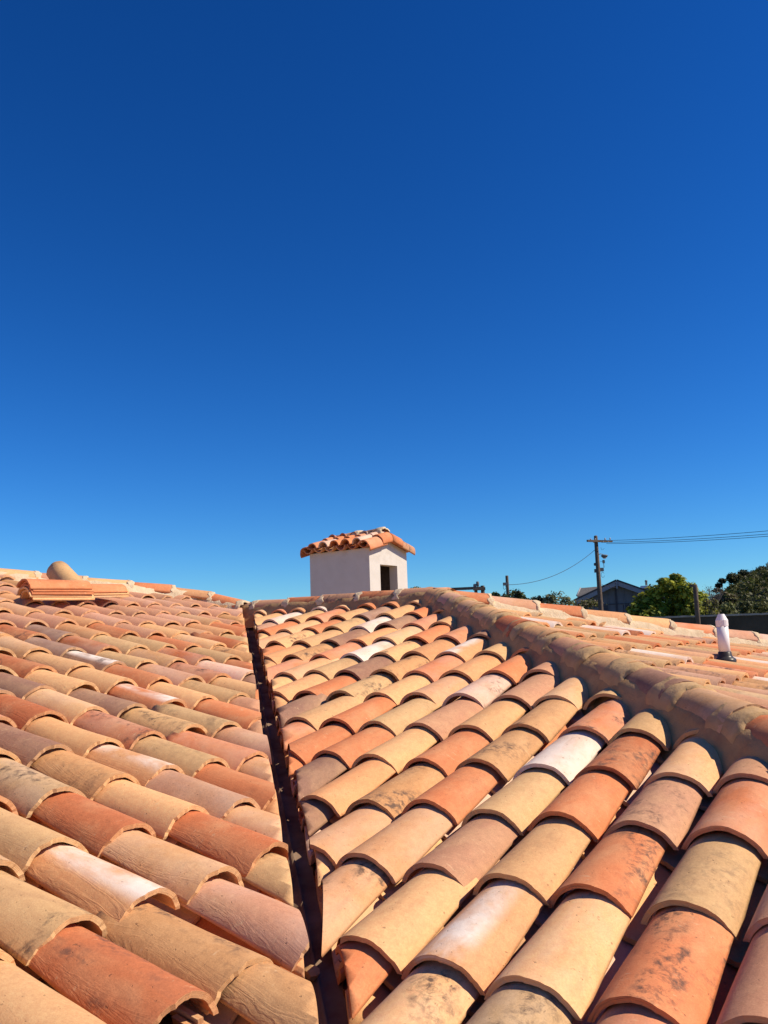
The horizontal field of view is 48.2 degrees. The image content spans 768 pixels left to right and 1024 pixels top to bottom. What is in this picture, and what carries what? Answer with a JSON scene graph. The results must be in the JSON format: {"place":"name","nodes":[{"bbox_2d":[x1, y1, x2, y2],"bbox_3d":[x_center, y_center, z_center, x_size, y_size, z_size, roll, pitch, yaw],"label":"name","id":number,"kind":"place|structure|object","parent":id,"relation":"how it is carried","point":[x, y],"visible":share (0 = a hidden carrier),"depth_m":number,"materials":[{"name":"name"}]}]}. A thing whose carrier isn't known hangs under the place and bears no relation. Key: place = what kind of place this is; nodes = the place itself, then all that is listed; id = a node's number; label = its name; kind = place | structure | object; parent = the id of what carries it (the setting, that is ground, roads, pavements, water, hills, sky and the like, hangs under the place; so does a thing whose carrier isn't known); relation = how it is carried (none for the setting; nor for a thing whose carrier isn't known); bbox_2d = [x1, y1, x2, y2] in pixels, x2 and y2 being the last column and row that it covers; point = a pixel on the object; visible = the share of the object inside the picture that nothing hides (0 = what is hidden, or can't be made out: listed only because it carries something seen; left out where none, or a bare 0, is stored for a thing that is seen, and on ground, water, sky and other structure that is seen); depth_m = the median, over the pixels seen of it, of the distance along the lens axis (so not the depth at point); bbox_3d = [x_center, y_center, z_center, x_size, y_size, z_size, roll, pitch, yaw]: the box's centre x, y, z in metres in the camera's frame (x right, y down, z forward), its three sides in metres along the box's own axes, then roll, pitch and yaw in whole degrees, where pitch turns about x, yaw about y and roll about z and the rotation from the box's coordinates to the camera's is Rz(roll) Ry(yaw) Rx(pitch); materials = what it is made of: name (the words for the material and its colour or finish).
{"place":"outdoors","nodes":[
{"label":"outdoors","id":0,"kind":"place"},
{"bbox_2d":[0,0,767,605],"label":"sky","id":1,"kind":"structure","parent":0,"point":[482,284],"materials":[{"name":"blue"}]},
{"bbox_2d":[503,575,509,597],"bbox_3d":[6.552,4.792,45.729,0.333,2.808,0.303,-2,-9,0],"label":"slim pole","id":2,"kind":"object","parent":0,"point":[506,584],"visible":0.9,"depth_m":45.83,"materials":[{"name":"brown metal"}]},
{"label":"hill","id":3,"kind":"structure","parent":0,"visible":0},
{"bbox_2d":[715,582,722,587],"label":"hill tree","id":4,"kind":"object","parent":3,"relation":"on","point":[718,585],"visible":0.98,"depth_m":99.79,"materials":[{"name":"green plant"}]},
{"bbox_2d":[718,578,726,589],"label":"hill tree","id":5,"kind":"object","parent":3,"relation":"on","point":[722,580],"visible":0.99,"depth_m":99.73,"materials":[{"name":"green plant"}]},
{"bbox_2d":[713,591,738,604],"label":"hill tree","id":6,"kind":"object","parent":3,"relation":"on","point":[731,597],"visible":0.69,"depth_m":71.43,"materials":[{"name":"green plant"}]},
{"bbox_2d":[725,572,742,584],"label":"hill tree","id":7,"kind":"object","parent":3,"relation":"on","point":[731,577],"visible":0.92,"depth_m":105.51,"materials":[{"name":"green plant"}]},
{"bbox_2d":[726,582,744,598],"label":"hill tree","id":8,"kind":"object","parent":3,"relation":"on","point":[734,586],"visible":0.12,"depth_m":83.75,"materials":[{"name":"green plant"}]},
{"bbox_2d":[715,563,767,613],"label":"hillside scrub","id":9,"kind":"object","parent":3,"relation":"on","point":[762,576],"visible":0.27,"depth_m":78.53,"materials":[{"name":"green plant"}]},
{"bbox_2d":[699,585,725,603],"bbox_3d":[22.995,5.917,60.034,1.907,1.708,1.190,-4,-9,14],"label":"bare shrub","id":10,"kind":"object","parent":9,"relation":"on","point":[711,595],"visible":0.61,"depth_m":60.01,"materials":[{"name":"green plant"}]},
{"bbox_2d":[737,569,751,580],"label":"hill tree","id":11,"kind":"object","parent":3,"relation":"on","point":[743,572],"visible":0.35,"depth_m":109.48,"materials":[{"name":"green plant"}]},
{"bbox_2d":[739,576,766,594],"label":"hill tree","id":12,"kind":"object","parent":3,"relation":"on","point":[751,580],"visible":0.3,"depth_m":81.61,"materials":[{"name":"green plant"}]},
{"bbox_2d":[755,586,767,598],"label":"hill tree","id":13,"kind":"object","parent":3,"relation":"on","point":[762,588],"visible":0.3,"depth_m":73.49,"materials":[{"name":"green plant"}]},
{"bbox_3d":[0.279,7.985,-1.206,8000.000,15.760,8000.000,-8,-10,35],"label":"ground","id":14,"kind":"structure","parent":0,"visible":0},
{"bbox_2d":[0,568,318,1023],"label":"tiled roof","id":15,"kind":"structure","parent":14,"relation":"on","point":[145,876],"depth_m":2.67,"materials":[{"name":"ceramic"}]},
{"bbox_2d":[19,590,94,599],"bbox_3d":[-2.462,0.634,6.475,0.211,0.084,0.507,-9,-11,39],"label":"loose tile","id":16,"kind":"object","parent":15,"relation":"on","point":[24,594],"visible":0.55,"depth_m":6.37,"materials":[{"name":"ceramic"}]},
{"bbox_2d":[16,587,91,596],"bbox_3d":[-2.482,0.611,6.467,0.215,0.084,0.508,-9,-11,38],"label":"loose tile","id":17,"kind":"object","parent":16,"relation":"on","point":[20,590],"visible":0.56,"depth_m":6.33,"materials":[{"name":"ceramic"}]},
{"bbox_2d":[20,584,93,594],"bbox_3d":[-2.468,0.593,6.473,0.211,0.084,0.507,-9,-11,40],"label":"loose tile","id":18,"kind":"object","parent":17,"relation":"on","point":[58,593],"visible":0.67,"depth_m":6.37,"materials":[{"name":"ceramic"}]},
{"bbox_2d":[20,581,94,591],"bbox_3d":[-2.466,0.572,6.486,0.212,0.086,0.508,-9,-11,39],"label":"loose tile","id":19,"kind":"object","parent":18,"relation":"on","point":[63,590],"visible":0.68,"depth_m":6.41,"materials":[{"name":"ceramic"}]},
{"bbox_2d":[16,579,91,588],"bbox_3d":[-2.482,0.552,6.475,0.216,0.085,0.506,-9,-11,39],"label":"loose tile","id":20,"kind":"object","parent":19,"relation":"on","point":[53,584],"visible":0.98,"depth_m":6.39,"materials":[{"name":"ceramic"}]},
{"bbox_2d":[46,561,81,579],"bbox_3d":[-2.541,0.543,6.870,0.417,0.329,0.180,-10,-11,41],"label":"loose tile","id":21,"kind":"object","parent":20,"relation":"on","point":[59,570],"visible":0.59,"depth_m":6.88,"materials":[{"name":"ceramic"}]},
{"bbox_2d":[94,595,128,597],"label":"loose tile","id":22,"kind":"object","parent":15,"relation":"on","point":[104,596],"visible":0.25,"depth_m":6.86,"materials":[{"name":"ceramic"}]},
{"bbox_2d":[93,589,128,594],"bbox_3d":[-2.304,0.639,6.900,0.212,0.089,0.468,-10,-12,43],"label":"loose tile","id":23,"kind":"object","parent":22,"relation":"on","point":[121,593],"visible":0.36,"depth_m":6.91,"materials":[{"name":"ceramic"}]},
{"bbox_2d":[91,584,127,592],"bbox_3d":[-2.317,0.617,6.893,0.210,0.089,0.467,-10,-12,43],"label":"loose tile","id":24,"kind":"object","parent":23,"relation":"on","point":[106,588],"visible":0.5,"depth_m":6.90,"materials":[{"name":"ceramic"}]},
{"bbox_2d":[451,581,484,592],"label":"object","id":25,"kind":"object","parent":14,"relation":"on","point":[474,588],"visible":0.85,"depth_m":23.98,"materials":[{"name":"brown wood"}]},
{"bbox_2d":[491,592,500,596],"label":"shrub","id":26,"kind":"object","parent":14,"relation":"on","point":[495,594],"visible":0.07,"depth_m":45.84,"materials":[{"name":"green plant"}]},
{"bbox_2d":[240,587,767,1023],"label":"tiled roof","id":27,"kind":"structure","parent":14,"relation":"on","point":[505,817],"depth_m":2.74,"materials":[{"name":"ceramic"}]},
{"bbox_2d":[247,628,347,1023],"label":"valley gutter","id":28,"kind":"object","parent":27,"relation":"attached to","point":[330,1001],"visible":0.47,"depth_m":2.88,"materials":[{"name":"metal"}]},
{"bbox_2d":[304,965,319,981],"bbox_3d":[-0.188,1.209,2.243,0.040,0.038,0.046,3,-10,-28],"label":"mortar crumb","id":29,"kind":"object","parent":28,"relation":"on","point":[312,972],"visible":0.98,"depth_m":2.23,"materials":[{"name":"beige concrete"}]},
{"bbox_2d":[300,527,414,595],"bbox_3d":[-0.317,1.654,11.676,1.200,2.837,1.118,-8,-10,35],"label":"chimney","id":30,"kind":"object","parent":27,"relation":"on","point":[362,560],"visible":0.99,"depth_m":11.51,"materials":[{"name":"paint"}]},
{"bbox_2d":[501,589,526,598],"bbox_3d":[6.968,5.801,45.800,1.780,3.448,1.870,-8,-10,35],"label":"shrub","id":31,"kind":"object","parent":14,"relation":"on","point":[515,593],"visible":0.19,"depth_m":45.64,"materials":[{"name":"green plant"}]},
{"bbox_2d":[526,595,546,603],"bbox_3d":[9.800,7.171,54.824,2.778,3.627,2.785,4,-11,-36],"label":"shrub","id":32,"kind":"object","parent":14,"relation":"on","point":[539,598],"visible":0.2,"depth_m":54.76,"materials":[{"name":"green plant"}]},
{"bbox_2d":[542,591,571,604],"bbox_3d":[10.472,6.410,51.754,2.271,3.378,1.904,-8,-10,35],"label":"shrub","id":33,"kind":"object","parent":14,"relation":"on","point":[551,599],"visible":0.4,"depth_m":51.79,"materials":[{"name":"green plant"}]},
{"bbox_2d":[565,598,597,609],"bbox_3d":[13.315,7.894,57.564,3.772,4.258,3.356,-8,-10,35],"label":"hedge","id":34,"kind":"object","parent":14,"relation":"on","point":[589,603],"visible":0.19,"depth_m":57.66,"materials":[{"name":"green plant"}]},
{"bbox_2d":[587,535,612,610],"bbox_3d":[13.876,5.175,54.384,1.972,7.443,0.767,0,-9,-12],"label":"utility pole","id":35,"kind":"object","parent":14,"relation":"on","point":[598,569],"visible":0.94,"depth_m":54.60,"materials":[{"name":"brown wood"}]},
{"bbox_2d":[510,552,591,584],"bbox_3d":[10.146,3.200,51.002,0.028,2.542,10.314,-10,-11,41],"label":"service cable","id":36,"kind":"object","parent":35,"relation":"attached to","point":[551,576],"visible":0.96,"depth_m":50.38,"materials":[{"name":"black rubber"}]},
{"bbox_2d":[601,531,762,540],"bbox_3d":[17.079,1.240,47.500,0.028,1.302,16.496,2,-9,-24],"label":"overhead wire","id":37,"kind":"object","parent":35,"relation":"attached to","point":[680,537],"visible":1,"depth_m":47.96,"materials":[{"name":"black metal"}]},
{"bbox_2d":[601,534,764,542],"bbox_3d":[17.233,1.376,47.500,0.028,1.356,16.362,2,-9,-24],"label":"overhead wire","id":38,"kind":"object","parent":35,"relation":"attached to","point":[689,539],"visible":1,"depth_m":47.88,"materials":[{"name":"black metal"}]},
{"bbox_2d":[606,536,767,543],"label":"overhead wire","id":39,"kind":"object","parent":35,"relation":"attached to","point":[683,541],"visible":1,"depth_m":48.60,"materials":[{"name":"black metal"}]},
{"bbox_2d":[434,588,767,708],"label":"tiled roof","id":40,"kind":"structure","parent":14,"relation":"on","point":[688,651],"depth_m":6.24,"materials":[{"name":"ceramic"}]},
{"bbox_2d":[715,614,736,661],"bbox_3d":[2.292,0.876,5.789,0.144,0.372,0.144,-8,-10,35],"label":"vent pipe","id":41,"kind":"object","parent":40,"relation":"on","point":[724,652],"visible":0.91,"depth_m":5.76,"materials":[{"name":"white plastic"}]},
{"bbox_2d":[573,580,650,613],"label":"grey house","id":42,"kind":"structure","parent":14,"relation":"on","point":[617,595],"depth_m":69.77,"materials":[{"name":"stone"}]},
{"bbox_2d":[603,605,609,610],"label":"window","id":43,"kind":"structure","parent":42,"relation":"in","point":[605,607],"depth_m":69.86,"materials":[{"name":"glass"}]},
{"bbox_2d":[625,573,716,617],"bbox_3d":[15.200,5.373,44.950,5.130,4.360,3.265,-3,-9,4],"label":"broadleaf tree","id":44,"kind":"object","parent":14,"relation":"on","point":[672,595],"visible":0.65,"depth_m":44.50,"materials":[{"name":"green plant"}]},
{"bbox_2d":[690,584,700,623],"bbox_3d":[7.628,2.922,20.835,0.157,2.322,0.130,-8,-10,35],"label":"timber post","id":45,"kind":"object","parent":14,"relation":"on","point":[696,604],"visible":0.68,"depth_m":20.89,"materials":[{"name":"wood"}]},
{"bbox_2d":[698,596,759,600],"bbox_3d":[8.484,2.034,20.000,0.014,0.304,2.569,5,-11,-39],"label":"fence wire","id":46,"kind":"object","parent":45,"relation":"attached to","point":[734,599],"visible":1,"depth_m":20.24,"materials":[{"name":"grey metal"}]},
{"bbox_2d":[648,613,767,634],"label":"old wall","id":47,"kind":"structure","parent":14,"relation":"on","point":[756,622],"depth_m":21.12,"materials":[{"name":"grey stone"}]},
{"bbox_2d":[702,598,720,614],"bbox_3d":[16.336,5.557,42.902,1.295,2.491,1.435,-8,-10,35],"label":"shrub","id":48,"kind":"object","parent":14,"relation":"on","point":[715,604],"visible":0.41,"depth_m":42.83,"materials":[{"name":"green plant"}]},
{"bbox_2d":[719,601,739,613],"bbox_3d":[16.074,5.383,39.922,1.342,2.501,1.501,-8,-10,35],"label":"shrub","id":49,"kind":"object","parent":14,"relation":"on","point":[726,607],"visible":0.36,"depth_m":39.85,"materials":[{"name":"green plant"}]},
{"bbox_2d":[735,600,757,615],"bbox_3d":[17.341,5.479,40.843,1.489,2.650,1.579,-8,-10,35],"label":"shrub","id":50,"kind":"object","parent":14,"relation":"on","point":[742,607],"visible":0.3,"depth_m":40.77,"materials":[{"name":"green plant"}]},
{"bbox_2d":[748,601,767,612],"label":"shrub","id":51,"kind":"object","parent":14,"relation":"on","point":[758,606],"visible":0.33,"depth_m":39.91,"materials":[{"name":"green plant"}]}
]}

